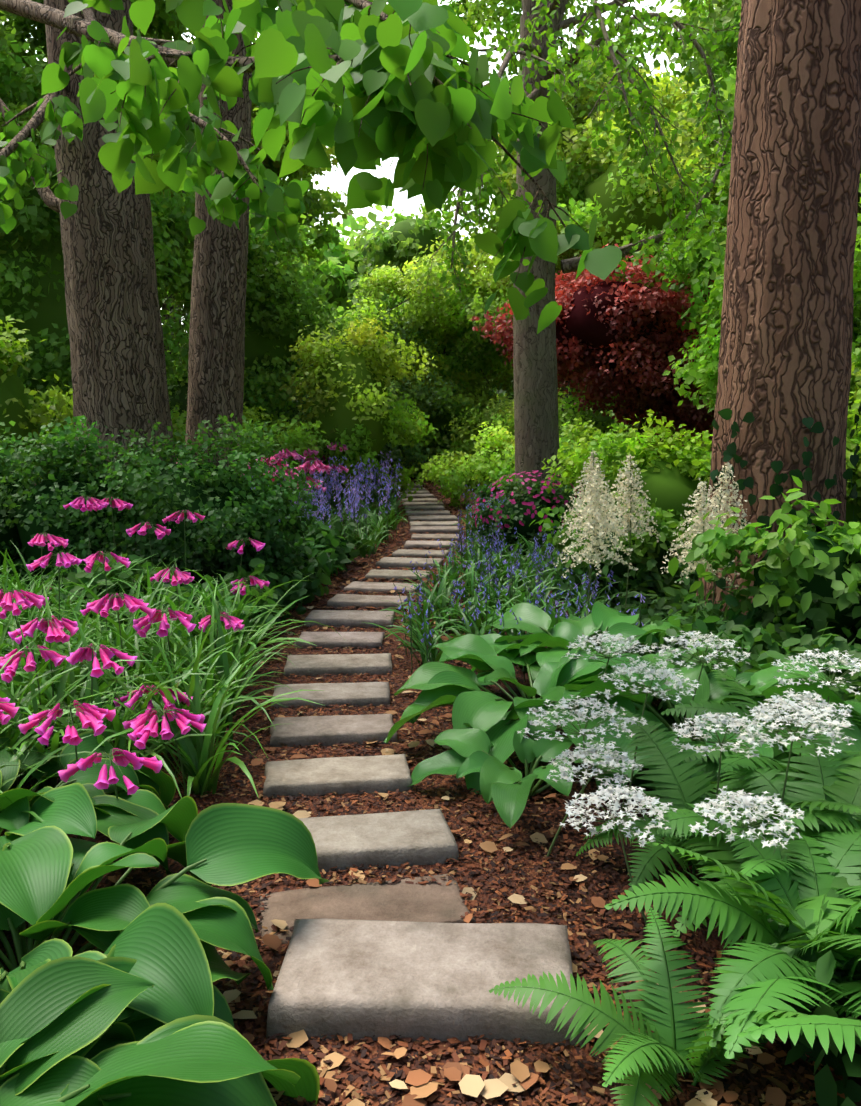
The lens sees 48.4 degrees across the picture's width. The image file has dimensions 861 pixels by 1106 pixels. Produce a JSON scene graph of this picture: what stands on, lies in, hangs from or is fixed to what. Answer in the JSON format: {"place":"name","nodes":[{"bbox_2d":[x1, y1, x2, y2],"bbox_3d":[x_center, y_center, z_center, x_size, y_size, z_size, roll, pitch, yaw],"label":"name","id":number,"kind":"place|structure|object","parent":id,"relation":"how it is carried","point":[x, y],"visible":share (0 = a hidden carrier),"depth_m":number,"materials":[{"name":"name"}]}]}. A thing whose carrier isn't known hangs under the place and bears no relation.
{"place":"outdoors","nodes":[
{"label":"outdoors","id":0,"kind":"place"},
{"bbox_2d":[3,0,727,324],"label":"sky","id":1,"kind":"structure","parent":0,"point":[337,181],"materials":[{"name":"white"}]},
{"bbox_2d":[0,458,860,1105],"bbox_3d":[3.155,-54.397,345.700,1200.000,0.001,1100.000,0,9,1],"label":"ground","id":2,"kind":"structure","parent":0,"point":[700,936],"depth_m":3.19,"materials":[{"name":"soil"}]},
{"bbox_2d":[0,496,269,872],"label":"pink flowers","id":3,"kind":"object","parent":2,"relation":"on","point":[86,713],"visible":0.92,"depth_m":3.94,"materials":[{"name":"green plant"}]},
{"bbox_2d":[0,731,328,1105],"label":"hosta","id":4,"kind":"object","parent":2,"relation":"on","point":[138,1012],"visible":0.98,"depth_m":2.33,"materials":[{"name":"green plant"}]},
{"bbox_2d":[0,484,410,834],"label":"strap leaves","id":5,"kind":"object","parent":2,"relation":"on","point":[219,685],"visible":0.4,"depth_m":4.33,"materials":[{"name":"green plant"}]},
{"bbox_2d":[0,0,621,490],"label":"tree","id":6,"kind":"object","parent":2,"relation":"on","point":[402,118],"depth_m":4.15,"materials":[{"name":"green plant"}]},
{"bbox_2d":[34,21,596,461],"bbox_3d":[0.772,-8.968,27.340,40.892,12.421,33.353,-7,12,-38],"label":"tree wood","id":7,"kind":"object","parent":2,"relation":"on","point":[167,316],"depth_m":19.09,"materials":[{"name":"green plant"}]},
{"bbox_2d":[176,442,587,531],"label":"flowers","id":8,"kind":"object","parent":2,"relation":"on","point":[319,466],"visible":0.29,"depth_m":10.08,"materials":[{"name":"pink plant"}]},
{"bbox_2d":[0,4,860,666],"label":"shrub","id":9,"kind":"object","parent":2,"relation":"on","point":[674,488],"visible":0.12,"depth_m":11.40,"materials":[{"name":"green plant"}]},
{"bbox_2d":[0,0,860,1105],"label":"shrub leaves","id":10,"kind":"object","parent":9,"relation":"attached to","point":[412,334],"visible":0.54,"depth_m":10.87,"materials":[{"name":"green plant"}]},
{"bbox_2d":[250,451,644,681],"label":"bluebells","id":11,"kind":"object","parent":2,"relation":"on","point":[353,504],"visible":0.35,"depth_m":8.16,"materials":[{"name":"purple plant"}]},
{"bbox_2d":[78,477,860,1105],"bbox_3d":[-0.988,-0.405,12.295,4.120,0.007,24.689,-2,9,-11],"label":"path mulch","id":12,"kind":"object","parent":2,"relation":"on","point":[378,1050],"visible":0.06,"depth_m":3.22,"materials":[{"name":"brown wood"}]},
{"bbox_2d":[271,682,390,708],"bbox_3d":[-0.523,0.754,5.056,0.627,0.062,0.313,-1,9,-5],"label":"stone","id":13,"kind":"object","parent":12,"relation":"on","point":[364,694],"visible":0.83,"depth_m":4.98,"materials":[{"name":"grey stone"}]},
{"bbox_2d":[270,714,397,746],"bbox_3d":[-0.459,0.839,4.512,0.597,0.070,0.294,-1,9,-6],"label":"stone","id":14,"kind":"object","parent":12,"relation":"on","point":[316,730],"visible":0.92,"depth_m":4.42,"materials":[{"name":"grey stone"}]},
{"bbox_2d":[283,653,391,676],"bbox_3d":[-0.536,0.660,5.619,0.631,0.068,0.306,-1,9,-4],"label":"stone","id":15,"kind":"object","parent":12,"relation":"on","point":[345,664],"visible":0.9,"depth_m":5.52,"materials":[{"name":"grey stone"}]},
{"bbox_2d":[263,754,412,797],"bbox_3d":[-0.385,0.926,3.968,0.607,0.071,0.294,-1,9,-8],"label":"stone","id":16,"kind":"object","parent":12,"relation":"on","point":[343,775],"visible":0.92,"depth_m":3.89,"materials":[{"name":"grey stone"}]},
{"bbox_2d":[294,632,384,648],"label":"stone","id":17,"kind":"object","parent":12,"relation":"on","point":[332,640],"visible":0.9,"depth_m":6.11,"materials":[{"name":"grey stone"}]},
{"bbox_2d":[304,610,394,627],"bbox_3d":[-0.562,0.470,6.766,0.632,0.076,0.308,1,9,5],"label":"stone","id":18,"kind":"object","parent":12,"relation":"on","point":[350,618],"visible":0.92,"depth_m":6.64,"materials":[{"name":"grey stone"}]},
{"bbox_2d":[270,809,458,874],"bbox_3d":[-0.268,1.017,3.374,0.698,0.082,0.312,-1,9,-8],"label":"stone","id":19,"kind":"object","parent":12,"relation":"on","point":[411,838],"visible":0.65,"depth_m":3.30,"materials":[{"name":"grey stone"}]},
{"bbox_2d":[257,873,475,946],"bbox_3d":[-0.208,1.111,2.979,0.654,0.023,0.319,-2,9,-12],"label":"stone","id":20,"kind":"object","parent":12,"relation":"on","point":[432,901],"visible":0.62,"depth_m":3.00,"materials":[{"name":"stone"}]},
{"bbox_2d":[327,594,408,608],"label":"stone","id":21,"kind":"object","parent":12,"relation":"on","point":[346,600],"visible":0.77,"depth_m":7.25,"materials":[{"name":"grey stone"}]},
{"bbox_2d":[344,581,420,593],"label":"stone","id":22,"kind":"object","parent":12,"relation":"on","point":[382,587],"visible":0.65,"depth_m":7.83,"materials":[{"name":"grey stone"}]},
{"bbox_2d":[365,570,429,580],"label":"stone","id":23,"kind":"object","parent":12,"relation":"on","point":[391,574],"visible":0.77,"depth_m":8.39,"materials":[{"name":"grey stone"}]},
{"bbox_2d":[392,488,425,491],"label":"stone","id":24,"kind":"object","parent":12,"relation":"on","point":[413,489],"visible":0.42,"depth_m":16.21,"materials":[{"name":"grey stone"}]},
{"bbox_2d":[376,557,442,569],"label":"stone","id":25,"kind":"object","parent":12,"relation":"on","point":[391,562],"visible":0.81,"depth_m":8.93,"materials":[{"name":"grey stone"}]},
{"bbox_2d":[396,484,422,487],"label":"stone","id":26,"kind":"object","parent":12,"relation":"on","point":[418,486],"visible":0.25,"depth_m":16.79,"materials":[{"name":"grey stone"}]},
{"bbox_2d":[401,490,429,493],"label":"stone","id":27,"kind":"object","parent":12,"relation":"on","point":[422,492],"visible":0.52,"depth_m":15.67,"materials":[{"name":"grey stone"}]},
{"bbox_2d":[399,494,434,498],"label":"stone","id":28,"kind":"object","parent":12,"relation":"on","point":[421,495],"visible":0.52,"depth_m":15.09,"materials":[{"name":"grey stone"}]},
{"bbox_2d":[402,498,437,501],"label":"stone","id":29,"kind":"object","parent":12,"relation":"on","point":[422,499],"visible":0.6,"depth_m":14.52,"materials":[{"name":"grey stone"}]},
{"bbox_2d":[392,549,449,557],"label":"stone","id":30,"kind":"object","parent":12,"relation":"on","point":[412,553],"visible":0.71,"depth_m":9.52,"materials":[{"name":"grey stone"}]},
{"bbox_2d":[402,502,443,505],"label":"stone","id":31,"kind":"object","parent":12,"relation":"on","point":[421,503],"visible":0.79,"depth_m":13.98,"materials":[{"name":"grey stone"}]},
{"bbox_2d":[405,505,444,511],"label":"stone","id":32,"kind":"object","parent":12,"relation":"on","point":[429,507],"visible":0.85,"depth_m":13.43,"materials":[{"name":"grey stone"}]},
{"bbox_2d":[266,919,584,1045],"bbox_3d":[-0.006,1.134,2.558,0.803,0.112,0.438,0,9,1],"label":"stone","id":33,"kind":"object","parent":12,"relation":"on","point":[361,979],"visible":0.88,"depth_m":2.46,"materials":[{"name":"grey stone"}]},
{"bbox_2d":[405,510,449,515],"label":"stone","id":34,"kind":"object","parent":12,"relation":"on","point":[430,513],"visible":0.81,"depth_m":12.86,"materials":[{"name":"grey stone"}]},
{"bbox_2d":[404,541,457,549],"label":"stone","id":35,"kind":"object","parent":12,"relation":"on","point":[420,544],"visible":0.73,"depth_m":10.06,"materials":[{"name":"grey stone"}]},
{"bbox_2d":[408,515,457,521],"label":"stone","id":36,"kind":"object","parent":12,"relation":"on","point":[435,518],"visible":0.83,"depth_m":12.27,"materials":[{"name":"grey stone"}]},
{"bbox_2d":[409,521,457,525],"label":"stone","id":37,"kind":"object","parent":12,"relation":"on","point":[432,523],"visible":0.71,"depth_m":11.77,"materials":[{"name":"grey stone"}]},
{"bbox_2d":[409,526,460,533],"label":"stone","id":38,"kind":"object","parent":12,"relation":"on","point":[435,529],"visible":0.79,"depth_m":11.16,"materials":[{"name":"grey stone"}]},
{"bbox_2d":[411,534,458,541],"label":"stone","id":39,"kind":"object","parent":12,"relation":"on","point":[444,537],"visible":0.75,"depth_m":10.63,"materials":[{"name":"grey stone"}]},
{"bbox_2d":[362,496,685,671],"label":"strap leaves","id":40,"kind":"object","parent":2,"relation":"on","point":[439,599],"visible":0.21,"depth_m":6.70,"materials":[{"name":"green plant"}]},
{"bbox_2d":[389,0,740,495],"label":"tree","id":41,"kind":"object","parent":2,"relation":"on","point":[482,198],"depth_m":9.00,"materials":[{"name":"green plant"}]},
{"bbox_2d":[469,243,720,445],"bbox_3d":[3.068,-2.390,13.587,5.060,3.750,3.354,0,9,1],"label":"shrub","id":42,"kind":"object","parent":2,"relation":"on","point":[642,349],"depth_m":12.53,"materials":[{"name":"red plant"}]},
{"bbox_2d":[384,601,860,828],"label":"hosta","id":43,"kind":"object","parent":2,"relation":"on","point":[483,739],"visible":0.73,"depth_m":4.13,"materials":[{"name":"green plant"}]},
{"bbox_2d":[489,667,860,1105],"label":"ferns","id":44,"kind":"object","parent":2,"relation":"on","point":[755,887],"visible":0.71,"depth_m":2.39,"materials":[{"name":"green plant"}]},
{"bbox_2d":[517,450,860,937],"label":"white flowers","id":45,"kind":"object","parent":2,"relation":"on","point":[591,508],"visible":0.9,"depth_m":3.41,"materials":[{"name":"white plant"}]},
{"bbox_2d":[696,0,860,614],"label":"tree trunk","id":46,"kind":"object","parent":2,"relation":"on","point":[785,358],"visible":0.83,"depth_m":5.89,"materials":[{"name":"brown plant"}]},
{"bbox_2d":[690,403,860,602],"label":"ivy","id":47,"kind":"object","parent":46,"relation":"attached to","point":[729,453],"visible":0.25,"depth_m":6.03,"materials":[{"name":"green plant"}]}
]}

